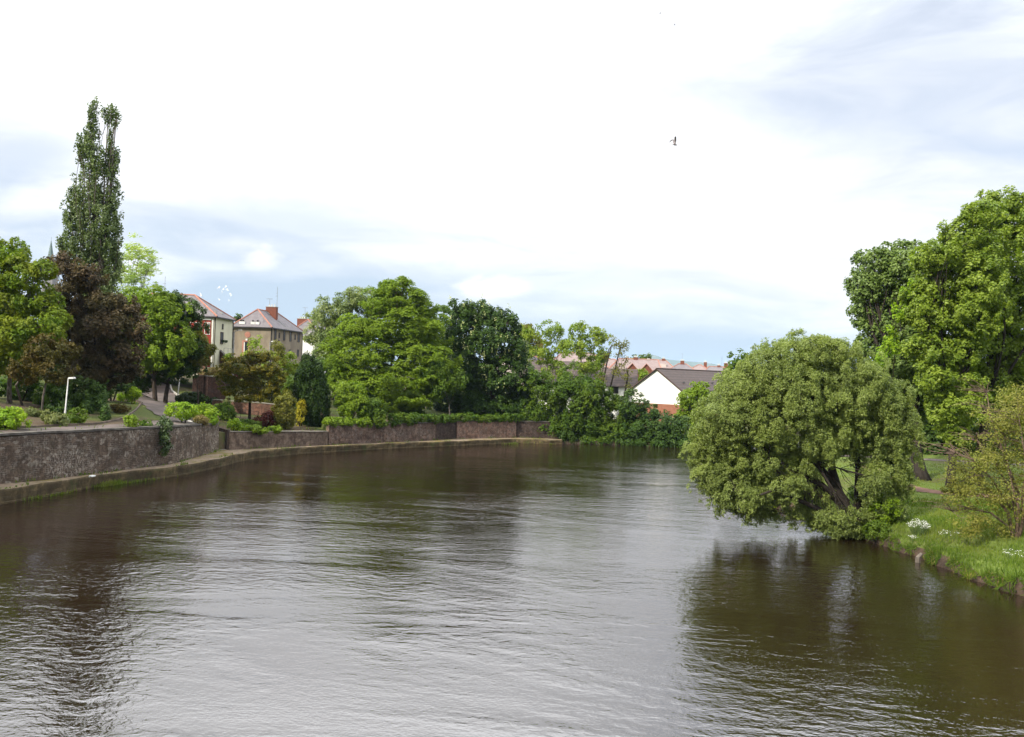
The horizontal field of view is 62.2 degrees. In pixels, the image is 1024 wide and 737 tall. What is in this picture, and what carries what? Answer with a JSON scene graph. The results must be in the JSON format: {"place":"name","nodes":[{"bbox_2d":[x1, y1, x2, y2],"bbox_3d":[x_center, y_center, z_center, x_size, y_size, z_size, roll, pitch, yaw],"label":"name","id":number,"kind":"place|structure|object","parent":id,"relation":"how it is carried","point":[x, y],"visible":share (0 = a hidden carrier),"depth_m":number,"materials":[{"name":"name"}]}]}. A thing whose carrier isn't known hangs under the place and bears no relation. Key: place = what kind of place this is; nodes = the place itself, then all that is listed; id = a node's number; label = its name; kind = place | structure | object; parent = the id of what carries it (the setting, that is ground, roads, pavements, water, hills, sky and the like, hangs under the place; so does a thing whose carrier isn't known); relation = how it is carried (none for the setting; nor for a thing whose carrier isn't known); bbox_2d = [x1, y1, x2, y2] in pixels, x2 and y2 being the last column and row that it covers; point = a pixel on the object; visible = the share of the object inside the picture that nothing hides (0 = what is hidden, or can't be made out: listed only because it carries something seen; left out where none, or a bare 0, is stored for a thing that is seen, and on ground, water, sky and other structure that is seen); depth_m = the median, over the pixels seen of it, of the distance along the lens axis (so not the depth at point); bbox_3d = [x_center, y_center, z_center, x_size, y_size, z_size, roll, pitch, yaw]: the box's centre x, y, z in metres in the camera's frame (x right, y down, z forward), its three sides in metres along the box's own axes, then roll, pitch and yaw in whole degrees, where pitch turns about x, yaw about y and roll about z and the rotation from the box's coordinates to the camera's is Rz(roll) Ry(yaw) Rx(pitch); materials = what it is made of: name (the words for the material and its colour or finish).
{"place":"outdoors","nodes":[
{"label":"outdoors","id":0,"kind":"place"},
{"bbox_2d":[0,438,561,504],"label":"quay ledge","id":1,"kind":"object","parent":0,"point":[49,487],"visible":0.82,"depth_m":78.91,"materials":[{"name":"grey stone"}]},
{"bbox_2d":[0,422,219,483],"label":"stone wall","id":2,"kind":"structure","parent":1,"relation":"on","point":[43,455],"depth_m":66.28,"materials":[{"name":"grey stone"}]},
{"bbox_2d":[0,420,194,431],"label":"wall footpath","id":3,"kind":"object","parent":2,"relation":"on","point":[71,427],"depth_m":66.49,"materials":[{"name":"concrete"}]},
{"bbox_2d":[123,414,139,426],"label":"garden bush","id":4,"kind":"object","parent":2,"relation":"on","point":[131,421],"visible":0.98,"depth_m":70.59,"materials":[{"name":"green plant"}]},
{"bbox_2d":[155,414,173,455],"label":"ivy bush","id":5,"kind":"object","parent":2,"relation":"attached to","point":[165,422],"visible":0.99,"depth_m":73.18,"materials":[{"name":"green plant"}]},
{"bbox_2d":[0,436,539,488],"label":"quay weeds","id":6,"kind":"object","parent":1,"relation":"on","point":[183,463],"visible":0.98,"depth_m":76.00,"materials":[{"name":"plant"}]},
{"bbox_2d":[229,431,327,449],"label":"stone wall","id":7,"kind":"structure","parent":1,"relation":"on","point":[246,439],"depth_m":93.25,"materials":[{"name":"stone"}]},
{"bbox_2d":[326,422,435,444],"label":"stone wall","id":8,"kind":"structure","parent":1,"relation":"on","point":[356,434],"depth_m":104.06,"materials":[{"name":"stone"}]},
{"bbox_2d":[321,416,372,427],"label":"hedge","id":9,"kind":"object","parent":8,"relation":"on","point":[361,421],"visible":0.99,"depth_m":100.28,"materials":[{"name":"green plant"}]},
{"bbox_2d":[387,412,439,427],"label":"hedge","id":10,"kind":"object","parent":8,"relation":"on","point":[412,419],"visible":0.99,"depth_m":107.55,"materials":[{"name":"green plant"}]},
{"bbox_2d":[435,422,455,439],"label":"stone wall","id":11,"kind":"structure","parent":1,"relation":"on","point":[447,430],"depth_m":112.66,"materials":[{"name":"stone"}]},
{"bbox_2d":[456,421,515,438],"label":"stone wall","id":12,"kind":"structure","parent":1,"relation":"on","point":[476,429],"depth_m":116.90,"materials":[{"name":"stone"}]},
{"bbox_2d":[516,421,549,437],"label":"stone wall","id":13,"kind":"structure","parent":1,"relation":"on","point":[529,429],"depth_m":120.46,"materials":[{"name":"stone"}]},
{"bbox_2d":[0,366,978,449],"bbox_3d":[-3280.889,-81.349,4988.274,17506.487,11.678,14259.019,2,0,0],"label":"hillside ground","id":14,"kind":"structure","parent":0,"point":[142,412],"depth_m":92.39,"materials":[{"name":"green plant"}]},
{"bbox_2d":[0,406,31,429],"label":"garden bush","id":15,"kind":"object","parent":14,"relation":"on","point":[9,420],"visible":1,"depth_m":61.77,"materials":[{"name":"green plant"}]},
{"bbox_2d":[0,370,47,400],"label":"shrub","id":16,"kind":"object","parent":14,"relation":"on","point":[29,392],"visible":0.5,"depth_m":81.71,"materials":[{"name":"green plant"}]},
{"bbox_2d":[0,236,74,403],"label":"maple tree","id":17,"kind":"object","parent":14,"relation":"on","point":[21,314],"visible":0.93,"depth_m":75.19,"materials":[{"name":"green plant"}]},
{"bbox_2d":[5,333,83,411],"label":"maple tree","id":18,"kind":"object","parent":14,"relation":"on","point":[39,359],"visible":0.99,"depth_m":72.15,"materials":[{"name":"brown plant"}]},
{"bbox_2d":[30,370,72,406],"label":"shrub","id":19,"kind":"object","parent":14,"relation":"on","point":[50,388],"visible":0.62,"depth_m":78.43,"materials":[{"name":"green plant"}]},
{"bbox_2d":[39,409,69,425],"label":"garden bush","id":20,"kind":"object","parent":14,"relation":"on","point":[52,418],"visible":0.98,"depth_m":66.74,"materials":[{"name":"green plant"}]},
{"bbox_2d":[39,400,71,414],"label":"garden bush","id":21,"kind":"object","parent":14,"relation":"on","point":[59,407],"visible":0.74,"depth_m":73.67,"materials":[{"name":"green plant"}]},
{"bbox_2d":[0,402,142,428],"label":"path edging","id":22,"kind":"object","parent":14,"relation":"on","point":[118,419],"visible":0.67,"depth_m":69.66,"materials":[{"name":"concrete"}]},
{"bbox_2d":[64,407,89,423],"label":"garden bush","id":23,"kind":"object","parent":14,"relation":"on","point":[76,417],"visible":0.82,"depth_m":69.02,"materials":[{"name":"green plant"}]},
{"bbox_2d":[49,375,108,409],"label":"shrub","id":24,"kind":"object","parent":14,"relation":"on","point":[75,396],"visible":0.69,"depth_m":79.35,"materials":[{"name":"green plant"}]},
{"bbox_2d":[55,96,124,355],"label":"poplar tree","id":25,"kind":"object","parent":14,"relation":"on","point":[100,239],"visible":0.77,"depth_m":89.57,"materials":[{"name":"green plant"}]},
{"bbox_2d":[78,393,106,413],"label":"garden bush","id":26,"kind":"object","parent":14,"relation":"on","point":[93,403],"visible":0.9,"depth_m":77.77,"materials":[{"name":"green plant"}]},
{"bbox_2d":[42,250,152,394],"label":"copper tree","id":27,"kind":"object","parent":14,"relation":"on","point":[105,321],"visible":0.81,"depth_m":83.07,"materials":[{"name":"brown plant"}]},
{"bbox_2d":[98,404,111,420],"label":"garden bush","id":28,"kind":"object","parent":14,"relation":"on","point":[106,416],"visible":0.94,"depth_m":73.43,"materials":[{"name":"green plant"}]},
{"bbox_2d":[99,373,134,401],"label":"shrub","id":29,"kind":"object","parent":14,"relation":"on","point":[118,388],"visible":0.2,"depth_m":91.65,"materials":[{"name":"green plant"}]},
{"bbox_2d":[110,402,131,412],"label":"garden bush","id":30,"kind":"object","parent":14,"relation":"on","point":[118,408],"visible":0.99,"depth_m":80.21,"materials":[{"name":"green plant"}]},
{"bbox_2d":[116,386,142,403],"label":"garden bush","id":31,"kind":"object","parent":14,"relation":"on","point":[133,394],"visible":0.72,"depth_m":92.64,"materials":[{"name":"green plant"}]},
{"bbox_2d":[113,232,162,296],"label":"willow tree","id":32,"kind":"object","parent":14,"relation":"on","point":[132,278],"visible":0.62,"depth_m":111.45,"materials":[{"name":"green plant"}]},
{"bbox_2d":[110,285,198,400],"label":"sycamore tree","id":33,"kind":"object","parent":14,"relation":"on","point":[160,319],"visible":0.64,"depth_m":102.41,"materials":[{"name":"green plant"}]},
{"bbox_2d":[138,382,203,453],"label":"garden drive","id":34,"kind":"structure","parent":14,"relation":"on","point":[154,406],"depth_m":99.78,"materials":[{"name":"asphalt"}]},
{"bbox_2d":[132,289,209,403],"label":"sycamore tree","id":35,"kind":"object","parent":14,"relation":"on","point":[162,375],"visible":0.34,"depth_m":106.04,"materials":[{"name":"green plant"}]},
{"bbox_2d":[163,401,198,422],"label":"hedge bush","id":36,"kind":"object","parent":14,"relation":"on","point":[186,413],"visible":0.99,"depth_m":79.87,"materials":[{"name":"green plant"}]},
{"bbox_2d":[147,293,235,375],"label":"house","id":37,"kind":"structure","parent":14,"relation":"on","point":[221,327],"depth_m":127.43,"materials":[{"name":"beige paint"}]},
{"bbox_2d":[174,391,219,405],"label":"garden bush","id":38,"kind":"object","parent":14,"relation":"on","point":[190,397],"visible":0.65,"depth_m":108.60,"materials":[{"name":"green plant"}]},
{"bbox_2d":[192,375,208,404],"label":"garden wall","id":39,"kind":"structure","parent":14,"relation":"on","point":[199,382],"depth_m":110.37,"materials":[{"name":"brick"}]},
{"bbox_2d":[187,331,216,403],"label":"tree","id":40,"kind":"object","parent":14,"relation":"on","point":[203,359],"visible":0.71,"depth_m":105.83,"materials":[{"name":"green plant"}]},
{"bbox_2d":[190,402,221,424],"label":"hedge bush","id":41,"kind":"object","parent":14,"relation":"on","point":[210,413],"visible":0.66,"depth_m":85.24,"materials":[{"name":"green plant"}]},
{"bbox_2d":[203,375,225,404],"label":"garden wall","id":42,"kind":"structure","parent":14,"relation":"on","point":[213,390],"depth_m":110.67,"materials":[{"name":"brick"}]},
{"bbox_2d":[217,402,236,420],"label":"garden bush","id":43,"kind":"object","parent":14,"relation":"on","point":[226,414],"visible":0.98,"depth_m":98.36,"materials":[{"name":"green plant"}]},
{"bbox_2d":[212,399,282,415],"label":"garden wall","id":44,"kind":"structure","parent":14,"relation":"on","point":[260,408],"depth_m":107.08,"materials":[{"name":"brick"}]},
{"bbox_2d":[213,350,286,418],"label":"broadleaf tree","id":45,"kind":"object","parent":14,"relation":"on","point":[240,367],"visible":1,"depth_m":100.60,"materials":[{"name":"green plant"}]},
{"bbox_2d":[234,422,268,434],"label":"garden bush","id":46,"kind":"object","parent":14,"relation":"on","point":[256,428],"visible":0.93,"depth_m":91.13,"materials":[{"name":"green plant"}]},
{"bbox_2d":[240,335,279,401],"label":"ash tree","id":47,"kind":"object","parent":14,"relation":"on","point":[253,345],"visible":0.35,"depth_m":118.09,"materials":[{"name":"green plant"}]},
{"bbox_2d":[253,410,275,427],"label":"garden bush","id":48,"kind":"object","parent":14,"relation":"on","point":[266,416],"visible":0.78,"depth_m":96.33,"materials":[{"name":"purple plant"}]},
{"bbox_2d":[233,287,304,369],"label":"house","id":49,"kind":"structure","parent":14,"relation":"on","point":[270,323],"depth_m":152.05,"materials":[{"name":"grey stone"}]},
{"bbox_2d":[270,339,290,398],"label":"bronze tree","id":50,"kind":"object","parent":14,"relation":"on","point":[279,349],"visible":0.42,"depth_m":113.00,"materials":[{"name":"green plant"}]},
{"bbox_2d":[270,393,296,429],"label":"garden bush","id":51,"kind":"object","parent":14,"relation":"on","point":[285,419],"visible":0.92,"depth_m":96.83,"materials":[{"name":"green plant"}]},
{"bbox_2d":[279,351,298,385],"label":"ash tree","id":52,"kind":"object","parent":14,"relation":"on","point":[291,354],"visible":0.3,"depth_m":115.20,"materials":[{"name":"green plant"}]},
{"bbox_2d":[296,398,306,425],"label":"garden bush","id":53,"kind":"object","parent":14,"relation":"on","point":[302,411],"visible":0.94,"depth_m":101.03,"materials":[{"name":"yellow plant"}]},
{"bbox_2d":[291,350,331,426],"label":"cypress tree","id":54,"kind":"object","parent":14,"relation":"on","point":[309,373],"visible":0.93,"depth_m":102.24,"materials":[{"name":"green plant"}]},
{"bbox_2d":[297,316,326,355],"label":"house","id":55,"kind":"structure","parent":14,"relation":"on","point":[302,322],"depth_m":189.68,"materials":[{"name":"white paint"}]},
{"bbox_2d":[302,285,374,395],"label":"willow tree","id":56,"kind":"object","parent":14,"relation":"on","point":[352,299],"visible":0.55,"depth_m":135.04,"materials":[{"name":"green plant"}]},
{"bbox_2d":[331,380,371,419],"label":"garden bush","id":57,"kind":"object","parent":14,"relation":"on","point":[351,406],"visible":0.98,"depth_m":103.11,"materials":[{"name":"green plant"}]},
{"bbox_2d":[356,397,389,428],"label":"garden bush","id":58,"kind":"object","parent":14,"relation":"on","point":[378,414],"visible":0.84,"depth_m":103.61,"materials":[{"name":"green plant"}]},
{"bbox_2d":[315,276,463,414],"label":"lime tree","id":59,"kind":"object","parent":14,"relation":"on","point":[409,339],"visible":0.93,"depth_m":118.03,"materials":[{"name":"green plant"}]},
{"bbox_2d":[420,359,468,415],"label":"alder tree","id":60,"kind":"object","parent":14,"relation":"on","point":[458,382],"visible":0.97,"depth_m":117.64,"materials":[{"name":"green plant"}]},
{"bbox_2d":[419,304,474,394],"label":"background tree","id":61,"kind":"object","parent":14,"relation":"on","point":[446,309],"visible":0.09,"depth_m":139.45,"materials":[{"name":"green plant"}]},
{"bbox_2d":[432,392,471,412],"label":"shrub","id":62,"kind":"object","parent":14,"relation":"on","point":[442,406],"visible":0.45,"depth_m":126.53,"materials":[{"name":"green plant"}]},
{"bbox_2d":[438,412,523,423],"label":"hedge","id":63,"kind":"object","parent":14,"relation":"on","point":[495,417],"visible":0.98,"depth_m":116.16,"materials":[{"name":"green plant"}]},
{"bbox_2d":[440,294,535,410],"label":"chestnut tree","id":64,"kind":"object","parent":14,"relation":"on","point":[495,333],"visible":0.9,"depth_m":124.10,"materials":[{"name":"green plant"}]},
{"bbox_2d":[458,397,535,418],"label":"shrub","id":65,"kind":"object","parent":14,"relation":"on","point":[477,408],"visible":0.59,"depth_m":123.65,"materials":[{"name":"green plant"}]},
{"bbox_2d":[516,392,541,420],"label":"shrub","id":66,"kind":"object","parent":14,"relation":"on","point":[522,400],"visible":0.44,"depth_m":123.42,"materials":[{"name":"green plant"}]},
{"bbox_2d":[517,319,576,382],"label":"ash tree","id":67,"kind":"object","parent":14,"relation":"on","point":[543,352],"visible":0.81,"depth_m":147.79,"materials":[{"name":"green plant"}]},
{"bbox_2d":[516,369,582,436],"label":"riverside tree","id":68,"kind":"object","parent":14,"relation":"on","point":[553,406],"visible":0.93,"depth_m":121.27,"materials":[{"name":"green plant"}]},
{"bbox_2d":[547,415,577,441],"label":"shrub","id":69,"kind":"object","parent":14,"relation":"on","point":[563,434],"visible":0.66,"depth_m":120.13,"materials":[{"name":"green plant"}]},
{"bbox_2d":[522,366,637,418],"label":"house","id":70,"kind":"structure","parent":14,"relation":"on","point":[618,384],"depth_m":154.05,"materials":[{"name":"brown tile"}]},
{"bbox_2d":[553,352,607,367],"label":"house","id":71,"kind":"structure","parent":14,"relation":"on","point":[567,358],"depth_m":218.48,"materials":[{"name":"pink brick"}]},
{"bbox_2d":[555,359,614,443],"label":"riverside tree","id":72,"kind":"object","parent":14,"relation":"on","point":[585,390],"visible":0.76,"depth_m":122.08,"materials":[{"name":"green plant"}]},
{"bbox_2d":[559,320,611,377],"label":"ash tree","id":73,"kind":"object","parent":14,"relation":"on","point":[598,337],"visible":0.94,"depth_m":145.10,"materials":[{"name":"green plant"}]},
{"bbox_2d":[596,335,621,390],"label":"sapling","id":74,"kind":"object","parent":14,"relation":"on","point":[606,356],"visible":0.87,"depth_m":127.03,"materials":[{"name":"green plant"}]},
{"bbox_2d":[589,390,642,442],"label":"riverside tree","id":75,"kind":"object","parent":14,"relation":"on","point":[613,430],"visible":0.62,"depth_m":122.74,"materials":[{"name":"green plant"}]},
{"bbox_2d":[607,337,630,400],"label":"sapling","id":76,"kind":"object","parent":14,"relation":"on","point":[616,369],"visible":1,"depth_m":127.91,"materials":[{"name":"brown plant"}]},
{"bbox_2d":[609,355,660,380],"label":"house","id":77,"kind":"structure","parent":14,"relation":"on","point":[649,365],"depth_m":252.69,"materials":[{"name":"red brick"}]},
{"bbox_2d":[615,388,676,446],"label":"riverside tree","id":78,"kind":"object","parent":14,"relation":"on","point":[647,435],"visible":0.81,"depth_m":121.63,"materials":[{"name":"green plant"}]},
{"bbox_2d":[650,411,703,447],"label":"riverside tree","id":79,"kind":"object","parent":14,"relation":"on","point":[676,426],"visible":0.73,"depth_m":120.33,"materials":[{"name":"green plant"}]},
{"bbox_2d":[631,368,750,423],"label":"house","id":80,"kind":"structure","parent":14,"relation":"on","point":[662,388],"depth_m":146.54,"materials":[{"name":"white paint"}]},
{"bbox_2d":[674,381,714,432],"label":"lime tree","id":81,"kind":"object","parent":14,"relation":"on","point":[694,394],"visible":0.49,"depth_m":130.33,"materials":[{"name":"green plant"}]},
{"bbox_2d":[0,441,1023,736],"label":"river water","id":82,"kind":"structure","parent":0,"point":[516,589],"depth_m":35.17,"materials":[{"name":"brown liquid"}]},
{"bbox_2d":[24,442,555,501],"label":"water weeds","id":83,"kind":"object","parent":82,"relation":"on","point":[111,482],"visible":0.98,"depth_m":66.51,"materials":[{"name":"green plant"}]},
{"bbox_2d":[0,0,1023,368],"label":"sky","id":84,"kind":"structure","parent":0,"point":[521,154],"materials":[{"name":"white"}]},
{"bbox_2d":[386,355,723,366],"bbox_3d":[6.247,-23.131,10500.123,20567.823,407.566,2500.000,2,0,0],"label":"distant hills","id":85,"kind":"structure","parent":0,"point":[673,362],"depth_m":10001.69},
{"bbox_2d":[701,451,1023,595],"bbox_3d":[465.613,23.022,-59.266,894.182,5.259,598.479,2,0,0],"label":"riverbank ground","id":86,"kind":"structure","parent":0,"point":[943,561],"depth_m":51.64,"materials":[{"name":"green plant"}]},
{"bbox_2d":[721,348,755,381],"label":"tree","id":87,"kind":"object","parent":86,"relation":"on","point":[732,365],"visible":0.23,"depth_m":98.44,"materials":[{"name":"green plant"}]},
{"bbox_2d":[750,334,794,360],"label":"tree","id":88,"kind":"object","parent":86,"relation":"on","point":[789,337],"visible":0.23,"depth_m":91.73,"materials":[{"name":"green plant"}]},
{"bbox_2d":[678,327,926,540],"bbox_3d":[18.923,4.193,55.072,16.050,13.781,6.869,2,0,0],"label":"willow tree","id":89,"kind":"object","parent":86,"relation":"on","point":[839,413],"visible":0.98,"depth_m":53.82,"materials":[{"name":"green plant"}]},
{"bbox_2d":[860,519,891,542],"bbox_3d":[22.643,10.124,52.734,1.684,1.468,1.752,2,0,-32],"label":"bank bush","id":90,"kind":"object","parent":86,"relation":"on","point":[868,527],"visible":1,"depth_m":52.58,"materials":[{"name":"green plant"}]},
{"bbox_2d":[865,493,905,526],"bbox_3d":[23.898,9.124,54.286,2.576,2.340,2.172,2,0,0],"label":"bank bush","id":91,"kind":"object","parent":86,"relation":"on","point":[895,514],"visible":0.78,"depth_m":53.81,"materials":[{"name":"green plant"}]},
{"bbox_2d":[842,238,938,480],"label":"chestnut tree","id":92,"kind":"object","parent":86,"relation":"on","point":[872,292],"visible":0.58,"depth_m":75.37,"materials":[{"name":"green plant"}]},
{"bbox_2d":[874,278,920,381],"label":"lime tree","id":93,"kind":"object","parent":86,"relation":"on","point":[890,343],"visible":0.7,"depth_m":68.55,"materials":[{"name":"green plant"}]},
{"bbox_2d":[804,505,1023,593],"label":"edge grass","id":94,"kind":"structure","parent":86,"relation":"on","point":[1008,577],"depth_m":44.60,"materials":[{"name":"green plant"}]},
{"bbox_2d":[908,518,930,535],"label":"white flowers","id":95,"kind":"object","parent":86,"relation":"on","point":[924,527],"visible":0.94,"depth_m":51.07,"materials":[{"name":"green plant"}]},
{"bbox_2d":[855,532,1023,595],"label":"hanging grass","id":96,"kind":"structure","parent":86,"relation":"on","point":[999,583],"depth_m":45.56,"materials":[{"name":"green plant"}]},
{"bbox_2d":[921,408,977,454],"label":"park tree","id":97,"kind":"object","parent":86,"relation":"on","point":[932,438],"visible":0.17,"depth_m":96.57,"materials":[{"name":"green plant"}]},
{"bbox_2d":[897,199,1023,486],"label":"sycamore tree","id":98,"kind":"object","parent":86,"relation":"on","point":[958,264],"visible":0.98,"depth_m":65.28,"materials":[{"name":"green plant"}]},
{"bbox_2d":[915,379,1023,539],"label":"scrub tree","id":99,"kind":"object","parent":86,"relation":"on","point":[1000,461],"visible":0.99,"depth_m":47.71,"materials":[{"name":"green plant"}]},
{"bbox_2d":[958,185,1023,485],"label":"sycamore tree","id":100,"kind":"object","parent":86,"relation":"on","point":[1001,363],"visible":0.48,"depth_m":69.22,"materials":[{"name":"green plant"}]},
{"bbox_2d":[989,407,1023,456],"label":"park tree","id":101,"kind":"object","parent":86,"relation":"on","point":[1014,447],"visible":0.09,"depth_m":96.77,"materials":[{"name":"green plant"}]},
{"bbox_2d":[786,460,1023,497],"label":"lawn grass","id":102,"kind":"structure","parent":0,"point":[936,474],"depth_m":73.28,"materials":[{"name":"green plant"}]},
{"bbox_2d":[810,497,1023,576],"bbox_3d":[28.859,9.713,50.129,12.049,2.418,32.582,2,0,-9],"label":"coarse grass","id":103,"kind":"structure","parent":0,"point":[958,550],"depth_m":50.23,"materials":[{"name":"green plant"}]},
{"bbox_2d":[880,469,1023,499],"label":"park path","id":104,"kind":"structure","parent":0,"point":[919,489],"depth_m":63.66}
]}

